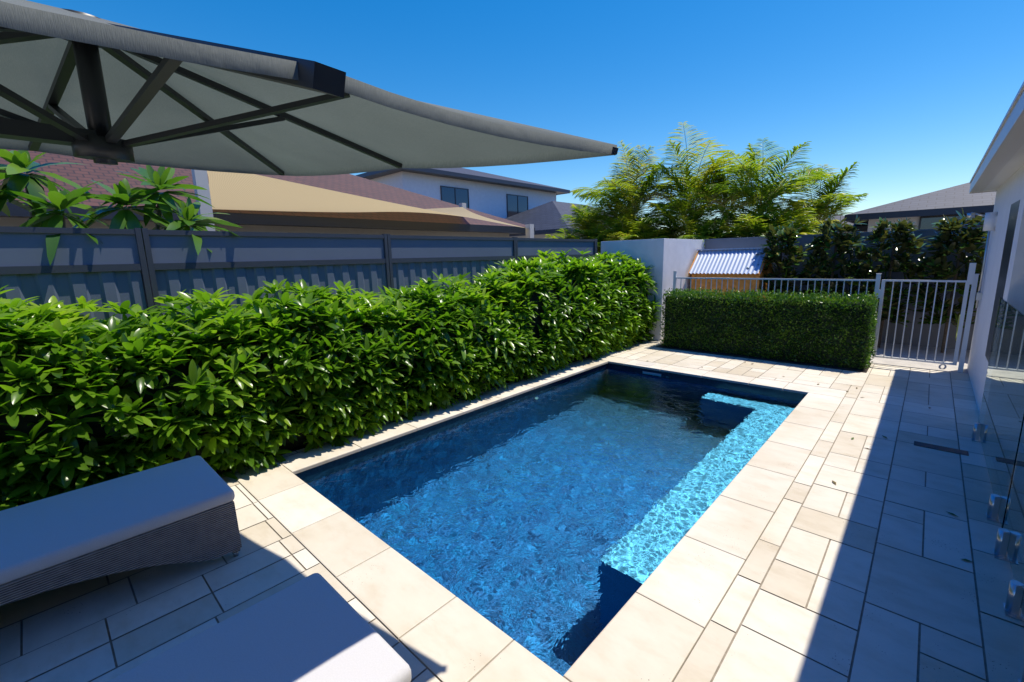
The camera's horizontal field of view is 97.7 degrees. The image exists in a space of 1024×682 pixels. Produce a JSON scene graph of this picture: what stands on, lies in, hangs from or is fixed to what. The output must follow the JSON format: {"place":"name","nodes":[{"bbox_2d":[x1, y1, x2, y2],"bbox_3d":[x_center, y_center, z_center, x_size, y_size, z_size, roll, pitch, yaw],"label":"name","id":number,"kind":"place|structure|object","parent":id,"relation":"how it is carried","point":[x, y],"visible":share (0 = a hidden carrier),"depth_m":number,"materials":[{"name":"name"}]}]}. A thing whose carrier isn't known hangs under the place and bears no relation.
{"place":"outdoors","nodes":[
{"label":"outdoors","id":0,"kind":"place"},
{"bbox_2d":[25,174,187,229],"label":"plant stems","id":1,"kind":"object","parent":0,"point":[158,213],"visible":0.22,"depth_m":3.87,"materials":[{"name":"brown plant"}]},
{"bbox_2d":[108,573,410,681],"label":"lounge cushion","id":2,"kind":"object","parent":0,"point":[315,627],"visible":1,"depth_m":1.51,"materials":[{"name":"grey fabric"}]},
{"bbox_2d":[0,149,534,237],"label":"house roof","id":3,"kind":"structure","parent":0,"point":[81,174],"depth_m":8.26,"materials":[{"name":"tile"}]},
{"bbox_2d":[221,339,642,473],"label":"garden bed soil","id":4,"kind":"structure","parent":0,"point":[292,449],"depth_m":4.25,"materials":[{"name":"brown soil"}]},
{"bbox_2d":[0,226,596,333],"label":"boundary fence","id":5,"kind":"object","parent":4,"relation":"on","point":[143,267],"visible":0.37,"depth_m":4.50,"materials":[{"name":"metal"}]},
{"bbox_2d":[27,0,1023,236],"label":"sky","id":6,"kind":"structure","parent":0,"point":[914,93],"materials":[{"name":"blue"}]},
{"bbox_2d":[601,238,704,340],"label":"rendered pier","id":7,"kind":"structure","parent":0,"point":[666,257],"depth_m":8.89,"materials":[{"name":"white paint"}]},
{"bbox_2d":[819,182,995,232],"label":"neighbour house","id":8,"kind":"structure","parent":0,"point":[925,211],"depth_m":11.72,"materials":[{"name":"grey tile"}]},
{"label":"ground","id":9,"kind":"structure","parent":0,"visible":0},
{"bbox_2d":[0,149,242,264],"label":"frangipani tree leaves","id":10,"kind":"object","parent":9,"relation":"on","point":[16,180],"visible":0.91,"depth_m":4.05,"materials":[{"name":"green plant"}]},
{"bbox_2d":[0,248,660,510],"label":"hedge","id":11,"kind":"object","parent":9,"relation":"on","point":[149,343],"visible":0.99,"depth_m":3.84,"materials":[{"name":"green plant"}]},
{"bbox_2d":[191,169,533,237],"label":"sail posts","id":12,"kind":"object","parent":9,"relation":"on","point":[200,178],"visible":0.18,"depth_m":5.47,"materials":[{"name":"grey metal"}]},
{"bbox_2d":[207,171,523,227],"bbox_3d":[-2.544,-2.457,8.347,2.600,0.700,6.400,8,14,42],"label":"shade sail","id":13,"kind":"object","parent":12,"relation":"attached to","point":[235,191],"visible":0.81,"depth_m":6.90,"materials":[{"name":"beige fabric"}]},
{"bbox_2d":[355,168,656,238],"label":"neighbouring house","id":14,"kind":"structure","parent":9,"relation":"on","point":[540,208],"depth_m":20.10,"materials":[{"name":"white paint"}]},
{"bbox_2d":[0,340,1023,681],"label":"paving joints","id":15,"kind":"object","parent":9,"relation":"on","point":[982,646],"visible":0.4,"depth_m":2.40,"materials":[{"name":"grey concrete"}]},
{"bbox_2d":[0,339,1023,681],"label":"paving tiles","id":16,"kind":"object","parent":15,"relation":"on","point":[914,587],"visible":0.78,"depth_m":2.38,"materials":[{"name":"stone"}]},
{"bbox_2d":[0,501,241,605],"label":"sun lounger base","id":17,"kind":"object","parent":16,"relation":"on","point":[211,534],"visible":0.41,"depth_m":2.33,"materials":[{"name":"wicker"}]},
{"bbox_2d":[0,456,234,584],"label":"lounge cushion","id":18,"kind":"object","parent":17,"relation":"on","point":[40,535],"visible":1,"depth_m":2.39,"materials":[{"name":"grey fabric"}]},
{"bbox_2d":[0,8,617,174],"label":"umbrella frame","id":19,"kind":"object","parent":16,"relation":"on","point":[99,140],"visible":0.69,"depth_m":1.57,"materials":[{"name":"black metal"}]},
{"bbox_2d":[0,0,616,175],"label":"umbrella canopy","id":20,"kind":"object","parent":19,"relation":"attached to","point":[406,132],"visible":0.8,"depth_m":1.88,"materials":[{"name":"grey fabric"}]},
{"bbox_2d":[655,344,870,372],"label":"bed soil","id":21,"kind":"structure","parent":16,"relation":"on","point":[865,370],"depth_m":7.06,"materials":[{"name":"brown soil"}]},
{"bbox_2d":[659,287,878,369],"bbox_3d":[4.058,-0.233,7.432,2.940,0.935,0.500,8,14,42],"label":"hedge","id":22,"kind":"object","parent":21,"relation":"on","point":[788,349],"visible":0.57,"depth_m":7.03,"materials":[{"name":"green plant"}]},
{"bbox_2d":[702,363,971,561],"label":"fallen leaves","id":23,"kind":"object","parent":16,"relation":"on","point":[834,482],"visible":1,"depth_m":3.31,"materials":[{"name":"brown plant"}]},
{"bbox_2d":[914,441,968,455],"bbox_3d":[3.677,0.919,3.838,0.340,0.003,0.110,8,14,42],"label":"drain grate","id":24,"kind":"object","parent":16,"relation":"on","point":[942,448],"visible":1,"depth_m":3.83,"materials":[{"name":"grey metal"}]},
{"bbox_2d":[971,422,1023,681],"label":"glass fence spigots","id":25,"kind":"object","parent":16,"relation":"on","point":[1012,605],"visible":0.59,"depth_m":2.46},
{"bbox_2d":[978,297,1023,619],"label":"glass fence panels","id":26,"kind":"object","parent":16,"relation":"on","point":[1001,418],"visible":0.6,"depth_m":2.93,"materials":[{"name":"clear glass"}]},
{"bbox_2d":[235,355,847,681],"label":"pool coping","id":27,"kind":"object","parent":15,"relation":"on","point":[653,629],"visible":0.89,"depth_m":2.50,"materials":[{"name":"beige stone"}]},
{"bbox_2d":[636,361,655,365],"bbox_3d":[2.107,0.359,7.055,0.240,0.002,0.210,8,14,42],"label":"skimmer lid","id":28,"kind":"object","parent":27,"relation":"in","point":[645,363],"visible":1,"depth_m":7.06,"materials":[{"name":"beige"}]},
{"bbox_2d":[294,363,806,477],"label":"tiles","id":29,"kind":"object","parent":9,"relation":"in","point":[389,443],"visible":0.06,"depth_m":5.56,"materials":[{"name":"blue tile"}]},
{"bbox_2d":[300,366,802,675],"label":"pool water","id":30,"kind":"structure","parent":29,"relation":"in","point":[552,526],"depth_m":3.50,"materials":[{"name":"blue liquid"}]},
{"bbox_2d":[564,125,851,247],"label":"palm trunks and rachis","id":31,"kind":"object","parent":9,"relation":"on","point":[634,213],"visible":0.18,"depth_m":11.62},
{"bbox_2d":[545,121,868,253],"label":"palm fronds","id":32,"kind":"object","parent":31,"relation":"attached to","point":[710,187],"visible":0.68,"depth_m":11.30,"materials":[{"name":"green plant"}]},
{"bbox_2d":[870,343,969,373],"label":"paving","id":33,"kind":"structure","parent":9,"relation":"on","point":[949,355],"depth_m":7.03,"materials":[{"name":"beige stone"}]},
{"bbox_2d":[688,247,773,292],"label":"cubby house","id":34,"kind":"structure","parent":33,"relation":"on","point":[725,263],"depth_m":9.03,"materials":[{"name":"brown wood"}]},
{"bbox_2d":[673,271,978,372],"bbox_3d":[4.658,-0.461,7.388,4.120,1.368,0.060,8,14,42],"label":"pool fence","id":35,"kind":"object","parent":33,"relation":"on","point":[967,322],"visible":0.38,"depth_m":6.76,"materials":[{"name":"white metal"}]},
{"bbox_2d":[872,263,975,365],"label":"pool gate","id":36,"kind":"structure","parent":35,"relation":"attached to","point":[971,274],"depth_m":6.29,"materials":[{"name":"white metal"}]},
{"bbox_2d":[704,227,987,349],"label":"wall","id":37,"kind":"structure","parent":33,"relation":"on","point":[750,242],"depth_m":7.93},
{"bbox_2d":[747,209,987,327],"bbox_3d":[6.409,-1.229,7.582,4.524,1.912,1.154,8,14,42],"label":"magnolia foliage","id":38,"kind":"object","parent":33,"relation":"on","point":[938,264],"visible":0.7,"depth_m":7.48,"materials":[{"name":"green plant"}]},
{"bbox_2d":[776,244,961,352],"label":"magnolia trunks","id":39,"kind":"object","parent":33,"relation":"on","point":[948,314],"visible":0.31,"depth_m":7.48,"materials":[{"name":"brown plant"}]},
{"bbox_2d":[967,82,1023,414],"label":"house","id":40,"kind":"structure","parent":9,"relation":"on","point":[999,171],"depth_m":4.47,"materials":[{"name":"painted render"},{"name":"painted metal"},{"name":"glass"}]},
{"bbox_2d":[955,315,959,340],"bbox_3d":[6.406,-0.188,6.419,0.022,0.385,0.386,8,14,42],"label":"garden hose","id":41,"kind":"object","parent":40,"relation":"attached to","point":[957,327],"visible":0.48,"depth_m":6.50,"materials":[{"name":"green rubber"}]},
{"bbox_2d":[966,212,990,307],"bbox_3d":[6.022,-1.052,5.835,0.258,1.231,0.080,8,14,42],"label":"outdoor shower","id":42,"kind":"object","parent":40,"relation":"attached to","point":[979,292],"visible":0.82,"depth_m":5.78,"materials":[{"name":"silver metal"}]},
{"bbox_2d":[983,212,997,230],"bbox_3d":[5.899,-1.472,5.515,0.107,0.220,0.110,8,14,42],"label":"wall light","id":43,"kind":"object","parent":40,"relation":"attached to","point":[990,219],"visible":0.97,"depth_m":5.48,"materials":[{"name":"white"}]}
]}

